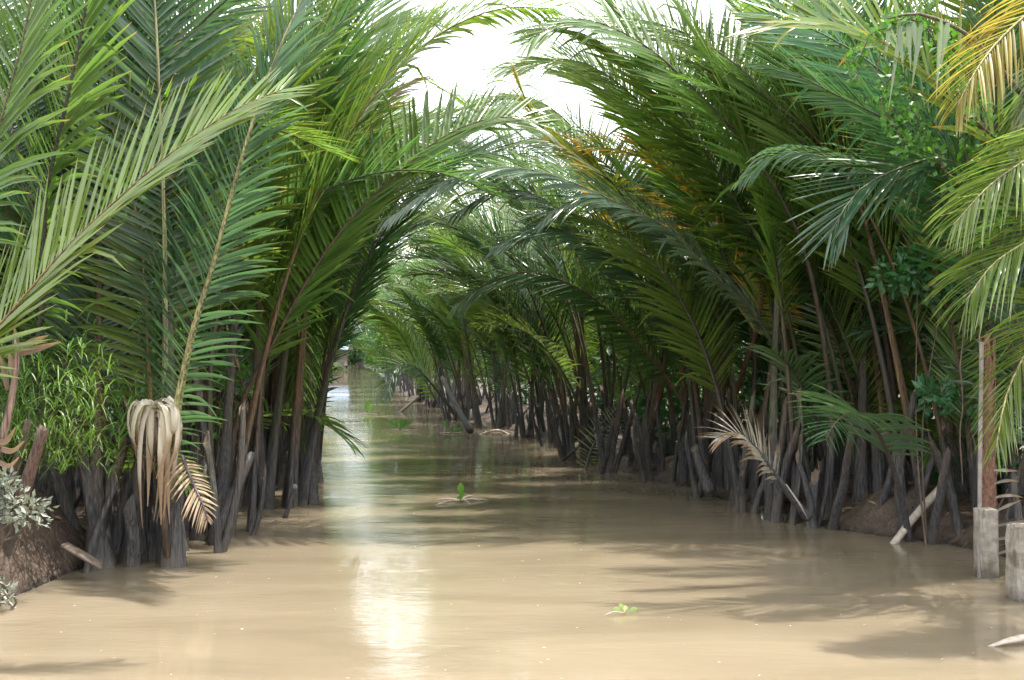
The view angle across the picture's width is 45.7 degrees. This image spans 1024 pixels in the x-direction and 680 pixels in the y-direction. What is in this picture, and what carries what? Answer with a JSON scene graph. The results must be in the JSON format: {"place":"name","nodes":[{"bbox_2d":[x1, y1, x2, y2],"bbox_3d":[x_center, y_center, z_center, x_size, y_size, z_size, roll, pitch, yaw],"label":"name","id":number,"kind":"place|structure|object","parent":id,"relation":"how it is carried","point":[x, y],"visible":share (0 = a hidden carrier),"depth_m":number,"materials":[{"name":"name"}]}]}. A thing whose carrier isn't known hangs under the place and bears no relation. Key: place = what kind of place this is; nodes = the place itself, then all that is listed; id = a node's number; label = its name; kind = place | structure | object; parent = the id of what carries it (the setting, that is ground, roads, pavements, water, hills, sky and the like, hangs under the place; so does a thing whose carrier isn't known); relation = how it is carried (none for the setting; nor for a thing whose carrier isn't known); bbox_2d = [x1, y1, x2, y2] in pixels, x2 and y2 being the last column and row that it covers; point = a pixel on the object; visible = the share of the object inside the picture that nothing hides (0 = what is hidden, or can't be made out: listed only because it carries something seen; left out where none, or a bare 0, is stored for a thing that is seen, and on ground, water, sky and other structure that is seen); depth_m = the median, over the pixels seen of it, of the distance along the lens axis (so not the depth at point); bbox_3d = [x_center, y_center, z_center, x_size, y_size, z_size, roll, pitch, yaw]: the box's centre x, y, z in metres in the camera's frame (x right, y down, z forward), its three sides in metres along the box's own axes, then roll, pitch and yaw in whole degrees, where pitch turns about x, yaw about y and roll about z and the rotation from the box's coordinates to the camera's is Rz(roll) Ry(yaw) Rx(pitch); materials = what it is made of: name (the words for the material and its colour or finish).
{"place":"outdoors","nodes":[
{"label":"outdoors","id":0,"kind":"place"},
{"bbox_2d":[0,364,1023,679],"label":"water","id":1,"kind":"structure","parent":0,"point":[538,562],"depth_m":8.49,"materials":[{"name":"liquid"}]},
{"bbox_2d":[361,401,374,413],"bbox_3d":[-3.719,1.728,31.322,0.488,0.371,0.070,0,0,9],"label":"water hyacinth","id":2,"kind":"object","parent":1,"relation":"on","point":[367,406],"visible":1,"depth_m":31.31,"materials":[{"name":"green plant"}]},
{"bbox_2d":[382,419,415,431],"bbox_3d":[-2.337,1.752,25.026,0.685,0.236,0.332,0,0,19],"label":"water hyacinth","id":3,"kind":"object","parent":1,"relation":"on","point":[404,423],"visible":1,"depth_m":25.00,"materials":[{"name":"green plant"}]},
{"bbox_2d":[399,395,419,411],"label":"floating stem","id":4,"kind":"object","parent":1,"relation":"on","point":[410,403],"visible":0.98,"depth_m":32.34,"materials":[{"name":"grey wood"}]},
{"bbox_2d":[442,421,462,432],"bbox_3d":[-1.220,1.739,24.252,0.488,0.251,0.078,0,0,9],"label":"water hyacinth","id":5,"kind":"object","parent":1,"relation":"on","point":[454,427],"visible":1,"depth_m":24.25,"materials":[{"name":"green plant"}]},
{"bbox_2d":[435,482,486,504],"bbox_3d":[-0.569,1.686,13.564,0.602,0.210,0.852,0,0,0],"label":"water hyacinth","id":6,"kind":"object","parent":1,"relation":"on","point":[460,488],"visible":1,"depth_m":13.49,"materials":[{"name":"green plant"}]},
{"bbox_2d":[481,429,509,433],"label":"floating stem","id":7,"kind":"object","parent":1,"relation":"on","point":[494,430],"visible":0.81,"depth_m":24.16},
{"bbox_2d":[73,435,991,677],"bbox_3d":[-0.784,1.855,23.121,10.483,0.003,34.321,0,0,-3],"label":"floating debris","id":8,"kind":"object","parent":1,"relation":"on","point":[537,605],"visible":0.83,"depth_m":7.70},
{"bbox_2d":[604,604,637,615],"bbox_3d":[0.725,1.719,7.785,0.136,0.064,0.296,0,0,38],"label":"water hyacinth","id":9,"kind":"object","parent":1,"relation":"on","point":[624,607],"visible":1,"depth_m":7.77,"materials":[{"name":"green plant"}]},
{"bbox_2d":[890,486,936,543],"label":"fallen stalk","id":10,"kind":"object","parent":1,"relation":"in","point":[915,515],"visible":0.75,"depth_m":10.71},
{"bbox_2d":[977,342,983,577],"bbox_3d":[3.504,0.892,9.096,0.040,1.759,0.256,0,0,27],"label":"weathered pole","id":11,"kind":"object","parent":1,"relation":"in","point":[979,486],"visible":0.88,"depth_m":9.13,"materials":[{"name":"grey wood"}]},
{"bbox_2d":[973,507,998,577],"bbox_3d":[3.533,1.702,9.050,0.148,0.900,0.147,-1,1,-4],"label":"concrete post","id":12,"kind":"object","parent":1,"relation":"in","point":[985,533],"visible":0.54,"depth_m":8.98,"materials":[{"name":"concrete"}]},
{"bbox_2d":[978,329,1023,553],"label":"dry stake","id":13,"kind":"object","parent":1,"relation":"in","point":[989,483],"visible":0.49,"depth_m":9.20,"materials":[{"name":"brown wood"}]},
{"bbox_2d":[988,634,1023,646],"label":"floating stem","id":14,"kind":"object","parent":1,"relation":"on","point":[1015,639],"visible":0.92,"depth_m":6.92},
{"bbox_2d":[1005,523,1023,602],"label":"concrete post","id":15,"kind":"object","parent":1,"relation":"in","point":[1014,568],"visible":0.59,"depth_m":8.17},
{"bbox_2d":[0,361,1023,600],"bbox_3d":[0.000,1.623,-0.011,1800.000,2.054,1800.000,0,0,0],"label":"ground","id":16,"kind":"structure","parent":0,"point":[34,558],"depth_m":10.67,"materials":[{"name":"soil"}]},
{"bbox_2d":[0,576,18,612],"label":"dusty seedling","id":17,"kind":"object","parent":16,"relation":"on","point":[9,588],"visible":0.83,"depth_m":7.85,"materials":[{"name":"grey plant"}]},
{"bbox_2d":[0,358,36,447],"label":"nipa palm","id":18,"kind":"object","parent":16,"relation":"on","point":[33,422],"depth_m":16.40,"materials":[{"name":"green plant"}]},
{"bbox_2d":[4,418,48,513],"bbox_3d":[-3.523,0.920,8.761,0.608,0.699,0.229,0,-1,45],"label":"palm stump","id":19,"kind":"object","parent":16,"relation":"on","point":[29,473],"visible":0.62,"depth_m":8.62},
{"bbox_2d":[0,466,59,543],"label":"dusty shrub","id":20,"kind":"object","parent":16,"relation":"on","point":[6,512],"visible":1,"depth_m":8.20,"materials":[{"name":"grey plant"}]},
{"bbox_2d":[0,328,60,467],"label":"dry palm stalk","id":21,"kind":"object","parent":16,"relation":"on","point":[14,362],"visible":0.84,"depth_m":7.88,"materials":[{"name":"brown plant"}]},
{"bbox_2d":[60,543,102,569],"bbox_3d":[-3.146,1.587,8.935,0.359,0.175,0.119,0,0,17],"label":"rotten plank","id":22,"kind":"object","parent":16,"relation":"on","point":[79,553],"visible":1,"depth_m":8.91,"materials":[{"name":"brown wood"}]},
{"bbox_2d":[0,306,196,484],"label":"bush","id":23,"kind":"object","parent":16,"relation":"on","point":[52,431],"depth_m":9.07,"materials":[{"name":"green plant"}]},
{"bbox_2d":[0,0,200,572],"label":"nipa palm","id":24,"kind":"object","parent":16,"relation":"on","point":[57,486],"visible":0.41,"depth_m":9.42,"materials":[{"name":"green plant"}]},
{"bbox_2d":[89,370,153,478],"bbox_3d":[-3.345,1.018,10.635,0.791,1.566,0.641,0,0,0],"label":"leafy shrub","id":25,"kind":"object","parent":16,"relation":"on","point":[112,410],"visible":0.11,"depth_m":10.60,"materials":[{"name":"green plant"}]},
{"bbox_2d":[0,0,284,466],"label":"nipa palm","id":26,"kind":"object","parent":16,"relation":"on","point":[209,27],"visible":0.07,"depth_m":10.07,"materials":[{"name":"green plant"}]},
{"bbox_2d":[16,0,283,487],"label":"nipa palm","id":27,"kind":"object","parent":16,"relation":"on","point":[77,481],"depth_m":12.78,"materials":[{"name":"green plant"}]},
{"bbox_2d":[0,0,318,378],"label":"nipa palm","id":28,"kind":"object","parent":16,"relation":"on","point":[34,44],"visible":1,"depth_m":6.99,"materials":[{"name":"green plant"}]},
{"bbox_2d":[0,5,360,344],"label":"nipa palm","id":29,"kind":"object","parent":16,"relation":"on","point":[326,147],"visible":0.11,"depth_m":9.88,"materials":[{"name":"green plant"}]},
{"bbox_2d":[111,66,254,495],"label":"nipa palm","id":30,"kind":"object","parent":16,"relation":"on","point":[178,373],"visible":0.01,"depth_m":14.41,"materials":[{"name":"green plant"}]},
{"bbox_2d":[0,0,374,566],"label":"nipa palm","id":31,"kind":"object","parent":16,"relation":"on","point":[130,239],"visible":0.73,"depth_m":9.46,"materials":[{"name":"green plant"}]},
{"bbox_2d":[9,3,371,469],"bbox_3d":[-4.685,-0.997,14.474,5.307,6.180,4.340,0,0,22],"label":"nipa palm","id":32,"kind":"object","parent":16,"relation":"on","point":[10,457],"depth_m":14.17,"materials":[{"name":"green plant"}]},
{"bbox_2d":[157,310,264,506],"bbox_3d":[-3.268,0.665,12.449,1.430,2.259,1.020,0,0,27],"label":"leafy shrub","id":33,"kind":"object","parent":16,"relation":"on","point":[222,381],"visible":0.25,"depth_m":12.41,"materials":[{"name":"green plant"}]},
{"bbox_2d":[104,0,340,488],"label":"nipa palm","id":34,"kind":"object","parent":16,"relation":"on","point":[200,177],"visible":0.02,"depth_m":12.32,"materials":[{"name":"green plant"}]},
{"bbox_2d":[6,0,509,511],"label":"nipa palm","id":35,"kind":"object","parent":16,"relation":"on","point":[330,190],"visible":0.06,"depth_m":11.24,"materials":[{"name":"green plant"}]},
{"bbox_2d":[188,261,391,445],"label":"nipa palm","id":36,"kind":"object","parent":16,"relation":"on","point":[222,393],"depth_m":19.26,"materials":[{"name":"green plant"}]},
{"bbox_2d":[183,75,421,483],"bbox_3d":[-3.505,-1.014,15.475,5.053,6.230,5.120,0,0,0],"label":"nipa palm","id":37,"kind":"object","parent":16,"relation":"on","point":[328,423],"visible":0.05,"depth_m":13.90,"materials":[{"name":"green plant"}]},
{"bbox_2d":[287,339,337,454],"bbox_3d":[-2.859,1.131,17.013,0.756,2.389,0.947,0,-1,-44],"label":"leafy shrub","id":38,"kind":"object","parent":16,"relation":"on","point":[316,385],"visible":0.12,"depth_m":17.00,"materials":[{"name":"green plant"}]},
{"bbox_2d":[191,149,454,444],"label":"nipa palm","id":39,"kind":"object","parent":16,"relation":"on","point":[246,334],"visible":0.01,"depth_m":16.78,"materials":[{"name":"green plant"}]},
{"bbox_2d":[73,0,578,544],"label":"nipa palm","id":40,"kind":"object","parent":16,"relation":"on","point":[379,198],"visible":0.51,"depth_m":11.38,"materials":[{"name":"green plant"}]},
{"bbox_2d":[333,363,348,372],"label":"nipa palm","id":41,"kind":"object","parent":16,"relation":"on","point":[344,368],"visible":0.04,"depth_m":47.08,"materials":[{"name":"green plant"}]},
{"bbox_2d":[333,340,352,369],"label":"hut","id":42,"kind":"object","parent":16,"relation":"on","point":[343,361],"visible":0.21,"depth_m":94.90,"materials":[{"name":"grey plant"}]},
{"bbox_2d":[235,197,457,422],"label":"nipa palm","id":43,"kind":"object","parent":16,"relation":"on","point":[238,396],"depth_m":20.12,"materials":[{"name":"green plant"}]},
{"bbox_2d":[317,296,393,343],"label":"nipa palm","id":44,"kind":"object","parent":16,"relation":"on","point":[377,301],"visible":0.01,"depth_m":28.80,"materials":[{"name":"green plant"}]},
{"bbox_2d":[316,274,395,362],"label":"nipa palm","id":45,"kind":"object","parent":16,"relation":"on","point":[371,342],"depth_m":33.16,"materials":[{"name":"green plant"}]},
{"bbox_2d":[348,319,365,359],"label":"broadleaf tree","id":46,"kind":"object","parent":16,"relation":"on","point":[358,350],"depth_m":129.81,"materials":[{"name":"green plant"}]},
{"bbox_2d":[246,0,485,460],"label":"nipa palm","id":47,"kind":"object","parent":16,"relation":"on","point":[268,393],"visible":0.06,"depth_m":17.34,"materials":[{"name":"green plant"}]},
{"bbox_2d":[306,262,429,386],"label":"nipa palm","id":48,"kind":"object","parent":16,"relation":"on","point":[396,271],"visible":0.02,"depth_m":24.36,"materials":[{"name":"green plant"}]},
{"bbox_2d":[343,310,405,386],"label":"nipa palm","id":49,"kind":"object","parent":16,"relation":"on","point":[371,354],"visible":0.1,"depth_m":52.60,"materials":[{"name":"green plant"}]},
{"bbox_2d":[351,324,402,381],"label":"nipa palm","id":50,"kind":"object","parent":16,"relation":"on","point":[383,348],"visible":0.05,"depth_m":60.10,"materials":[{"name":"green plant"}]},
{"bbox_2d":[357,322,397,376],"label":"leafy bush","id":51,"kind":"object","parent":16,"relation":"on","point":[370,359],"visible":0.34,"depth_m":53.90,"materials":[{"name":"green plant"}]},
{"bbox_2d":[195,0,562,517],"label":"nipa palm","id":52,"kind":"object","parent":16,"relation":"on","point":[303,490],"visible":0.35,"depth_m":13.20,"materials":[{"name":"green plant"}]},
{"bbox_2d":[348,286,409,378],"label":"thicket","id":53,"kind":"object","parent":16,"relation":"on","point":[353,360],"visible":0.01,"depth_m":114.46,"materials":[{"name":"green plant"}]},
{"bbox_2d":[228,63,553,488],"bbox_3d":[-2.115,-1.063,16.302,5.298,6.344,4.744,0,0,0],"label":"nipa palm","id":54,"kind":"object","parent":16,"relation":"on","point":[327,337],"visible":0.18,"depth_m":15.34,"materials":[{"name":"green plant"}]},
{"bbox_2d":[358,275,436,391],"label":"nipa palm","id":55,"kind":"object","parent":16,"relation":"on","point":[404,381],"visible":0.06,"depth_m":46.96,"materials":[{"name":"green plant"}]},
{"bbox_2d":[368,282,437,396],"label":"nipa palm","id":56,"kind":"object","parent":16,"relation":"on","point":[408,389],"visible":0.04,"depth_m":42.73,"materials":[{"name":"green plant"}]},
{"bbox_2d":[363,266,461,401],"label":"nipa palm","id":57,"kind":"object","parent":16,"relation":"on","point":[418,390],"visible":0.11,"depth_m":38.33,"materials":[{"name":"green plant"}]},
{"bbox_2d":[376,258,486,407],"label":"nipa palm","id":58,"kind":"object","parent":16,"relation":"on","point":[431,403],"visible":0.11,"depth_m":34.85,"materials":[{"name":"green plant"}]},
{"bbox_2d":[385,224,492,410],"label":"nipa palm","id":59,"kind":"object","parent":16,"relation":"on","point":[463,388],"visible":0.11,"depth_m":32.14,"materials":[{"name":"green plant"}]},
{"bbox_2d":[363,237,551,420],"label":"nipa palm","id":60,"kind":"object","parent":16,"relation":"on","point":[422,315],"visible":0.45,"depth_m":29.07,"materials":[{"name":"green plant"}]},
{"bbox_2d":[419,275,497,402],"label":"nipa palm","id":61,"kind":"object","parent":16,"relation":"on","point":[485,397],"visible":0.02,"depth_m":34.06,"materials":[{"name":"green plant"}]},
{"bbox_2d":[378,168,578,428],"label":"nipa palm","id":62,"kind":"object","parent":16,"relation":"on","point":[505,409],"visible":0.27,"depth_m":26.14,"materials":[{"name":"green plant"}]},
{"bbox_2d":[432,251,535,403],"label":"nipa palm","id":63,"kind":"object","parent":16,"relation":"on","point":[515,382],"visible":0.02,"depth_m":30.60,"materials":[{"name":"green plant"}]},
{"bbox_2d":[389,119,587,438],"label":"nipa palm","id":64,"kind":"object","parent":16,"relation":"on","point":[528,432],"visible":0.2,"depth_m":23.05,"materials":[{"name":"green plant"}]},
{"bbox_2d":[383,85,631,461],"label":"nipa palm","id":65,"kind":"object","parent":16,"relation":"on","point":[528,338],"visible":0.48,"depth_m":18.37,"materials":[{"name":"green plant"}]},
{"bbox_2d":[0,328,1022,495],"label":"undergrowth","id":66,"kind":"object","parent":16,"relation":"on","point":[678,412],"visible":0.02,"depth_m":17.89,"materials":[{"name":"green plant"}]},
{"bbox_2d":[403,121,622,448],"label":"nipa palm","id":67,"kind":"object","parent":16,"relation":"on","point":[563,385],"visible":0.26,"depth_m":20.78,"materials":[{"name":"green plant"}]},
{"bbox_2d":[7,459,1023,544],"bbox_3d":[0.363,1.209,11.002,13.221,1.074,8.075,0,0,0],"label":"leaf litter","id":68,"kind":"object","parent":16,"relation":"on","point":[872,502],"visible":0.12,"depth_m":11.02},
{"bbox_2d":[468,264,592,414],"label":"nipa palm","id":69,"kind":"object","parent":16,"relation":"on","point":[572,373],"depth_m":26.76,"materials":[{"name":"green plant"}]},
{"bbox_2d":[383,63,730,475],"bbox_3d":[1.856,-0.907,15.944,7.287,6.020,5.327,0,0,-13],"label":"nipa palm","id":70,"kind":"object","parent":16,"relation":"on","point":[606,453],"visible":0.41,"depth_m":16.53,"materials":[{"name":"green plant"}]},
{"bbox_2d":[376,0,825,513],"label":"nipa palm","id":71,"kind":"object","parent":16,"relation":"on","point":[696,156],"visible":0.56,"depth_m":12.75,"materials":[{"name":"green plant"}]},
{"bbox_2d":[555,312,689,423],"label":"nipa palm","id":72,"kind":"object","parent":16,"relation":"on","point":[591,351],"visible":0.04,"depth_m":23.08,"materials":[{"name":"green plant"}]},
{"bbox_2d":[445,28,805,483],"bbox_3d":[1.762,-1.101,15.288,4.557,6.415,6.620,0,0,26],"label":"nipa palm","id":73,"kind":"object","parent":16,"relation":"on","point":[577,294],"visible":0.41,"depth_m":15.02,"materials":[{"name":"green plant"}]},
{"bbox_2d":[475,22,791,500],"bbox_3d":[1.652,-1.114,14.277,4.218,6.405,4.207,0,0,0],"label":"nipa palm","id":74,"kind":"object","parent":16,"relation":"on","point":[579,69],"visible":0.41,"depth_m":13.75,"materials":[{"name":"green plant"}]},
{"bbox_2d":[612,387,675,438],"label":"leafy shrub","id":75,"kind":"object","parent":16,"relation":"on","point":[642,410],"visible":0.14,"depth_m":19.05,"materials":[{"name":"green plant"}]},
{"bbox_2d":[535,156,766,444],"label":"nipa palm","id":76,"kind":"object","parent":16,"relation":"on","point":[642,375],"visible":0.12,"depth_m":18.39,"materials":[{"name":"green plant"}]},
{"bbox_2d":[580,175,742,432],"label":"nipa palm","id":77,"kind":"object","parent":16,"relation":"on","point":[620,381],"visible":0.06,"depth_m":21.41,"materials":[{"name":"green plant"}]},
{"bbox_2d":[527,223,806,443],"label":"nipa palm","id":78,"kind":"object","parent":16,"relation":"on","point":[537,253],"depth_m":17.97,"materials":[{"name":"green plant"}]},
{"bbox_2d":[553,108,784,448],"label":"nipa palm","id":79,"kind":"object","parent":16,"relation":"on","point":[737,368],"visible":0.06,"depth_m":16.45,"materials":[{"name":"green plant"}]},
{"bbox_2d":[637,374,729,433],"bbox_3d":[2.595,1.034,17.554,1.482,1.342,0.977,0,0,29],"label":"leafy shrub","id":80,"kind":"object","parent":16,"relation":"on","point":[664,401],"visible":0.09,"depth_m":17.53,"materials":[{"name":"green plant"}]},
{"bbox_2d":[668,366,740,415],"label":"nipa palm","id":81,"kind":"object","parent":16,"relation":"on","point":[702,396],"depth_m":20.38,"materials":[{"name":"green plant"}]},
{"bbox_2d":[501,0,935,529],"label":"nipa palm","id":82,"kind":"object","parent":16,"relation":"on","point":[778,466],"visible":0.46,"depth_m":11.60,"materials":[{"name":"green plant"}]},
{"bbox_2d":[617,151,849,467],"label":"nipa palm","id":83,"kind":"object","parent":16,"relation":"on","point":[747,339],"visible":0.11,"depth_m":14.76,"materials":[{"name":"green plant"}]},
{"bbox_2d":[619,6,908,478],"bbox_3d":[3.438,-0.760,14.283,5.241,5.704,3.083,0,-1,-40],"label":"nipa palm","id":84,"kind":"object","parent":16,"relation":"on","point":[840,455],"visible":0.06,"depth_m":13.62,"materials":[{"name":"green plant"}]},
{"bbox_2d":[676,165,854,445],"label":"nipa palm","id":85,"kind":"object","parent":16,"relation":"on","point":[792,360],"depth_m":16.72,"materials":[{"name":"green plant"}]},
{"bbox_2d":[517,0,1023,544],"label":"nipa palm","id":86,"kind":"object","parent":16,"relation":"on","point":[901,468],"visible":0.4,"depth_m":11.32,"materials":[{"name":"green plant"}]},
{"bbox_2d":[638,0,925,498],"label":"nipa palm","id":87,"kind":"object","parent":16,"relation":"on","point":[840,324],"visible":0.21,"depth_m":12.20,"materials":[{"name":"green plant"}]},
{"bbox_2d":[737,364,842,455],"bbox_3d":[3.215,0.986,14.211,1.315,1.466,0.991,0,0,0],"label":"leafy shrub","id":88,"kind":"object","parent":16,"relation":"on","point":[779,413],"visible":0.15,"depth_m":14.22,"materials":[{"name":"green plant"}]},
{"bbox_2d":[666,66,977,472],"bbox_3d":[3.659,-0.675,13.042,3.082,5.527,5.222,0,0,20],"label":"nipa palm","id":89,"kind":"object","parent":16,"relation":"on","point":[927,424],"visible":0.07,"depth_m":11.65,"materials":[{"name":"green plant"}]},
{"bbox_2d":[666,0,1017,461],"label":"nipa palm","id":90,"kind":"object","parent":16,"relation":"on","point":[890,5],"depth_m":15.08,"materials":[{"name":"green plant"}]},
{"bbox_2d":[667,0,1023,511],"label":"nipa palm","id":91,"kind":"object","parent":16,"relation":"on","point":[970,473],"visible":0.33,"depth_m":10.77,"materials":[{"name":"green plant"}]},
{"bbox_2d":[802,340,920,477],"bbox_3d":[3.761,0.741,12.994,1.478,1.766,1.011,0,0,0],"label":"leafy shrub","id":92,"kind":"object","parent":16,"relation":"on","point":[855,392],"visible":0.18,"depth_m":12.97,"materials":[{"name":"green plant"}]},
{"bbox_2d":[704,0,1023,419],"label":"nipa palm","id":93,"kind":"object","parent":16,"relation":"on","point":[933,25],"visible":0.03,"depth_m":11.27,"materials":[{"name":"green plant"}]},
{"bbox_2d":[724,0,1023,522],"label":"nipa palm","id":94,"kind":"object","parent":16,"relation":"on","point":[911,38],"visible":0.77,"depth_m":8.50,"materials":[{"name":"green plant"}]},
{"bbox_2d":[844,8,1014,485],"bbox_3d":[3.032,-0.558,8.546,1.609,3.334,0.673,0,-1,-39],"label":"climbing vine","id":95,"kind":"object","parent":94,"relation":"attached to","point":[916,143],"visible":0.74,"depth_m":8.29,"materials":[{"name":"green plant"}]},
{"bbox_2d":[727,0,1023,445],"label":"nipa palm","id":96,"kind":"object","parent":16,"relation":"on","point":[918,171],"visible":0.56,"depth_m":9.36,"materials":[{"name":"green plant"}]},
{"bbox_2d":[729,44,1022,494],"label":"nipa palm","id":97,"kind":"object","parent":16,"relation":"on","point":[901,353],"depth_m":12.32,"materials":[{"name":"green plant"}]},
{"bbox_2d":[863,240,969,544],"bbox_3d":[3.585,0.597,10.664,0.898,3.024,0.681,0,0,-15],"label":"leafy shrub","id":98,"kind":"object","parent":16,"relation":"on","point":[912,275],"visible":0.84,"depth_m":10.62,"materials":[{"name":"green plant"}]},
{"bbox_2d":[836,0,1018,142],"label":"nipa palm","id":99,"kind":"object","parent":16,"relation":"on","point":[964,18],"depth_m":12.96,"materials":[{"name":"green plant"}]},
{"bbox_2d":[918,0,1023,474],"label":"coconut palm","id":100,"kind":"object","parent":16,"relation":"on","point":[1011,146],"visible":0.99,"depth_m":7.20,"materials":[{"name":"green plant"}]},
{"bbox_2d":[928,0,1023,86],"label":"nipa palm","id":101,"kind":"object","parent":16,"relation":"on","point":[1020,14],"visible":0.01,"depth_m":9.86,"materials":[{"name":"green plant"}]},
{"bbox_2d":[930,351,1023,514],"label":"leafy shrub","id":102,"kind":"object","parent":16,"relation":"on","point":[955,392],"visible":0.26,"depth_m":10.61,"materials":[{"name":"green plant"}]},
{"bbox_2d":[84,0,984,281],"label":"sky","id":103,"kind":"structure","parent":0,"point":[467,55],"materials":[{"name":"white"}]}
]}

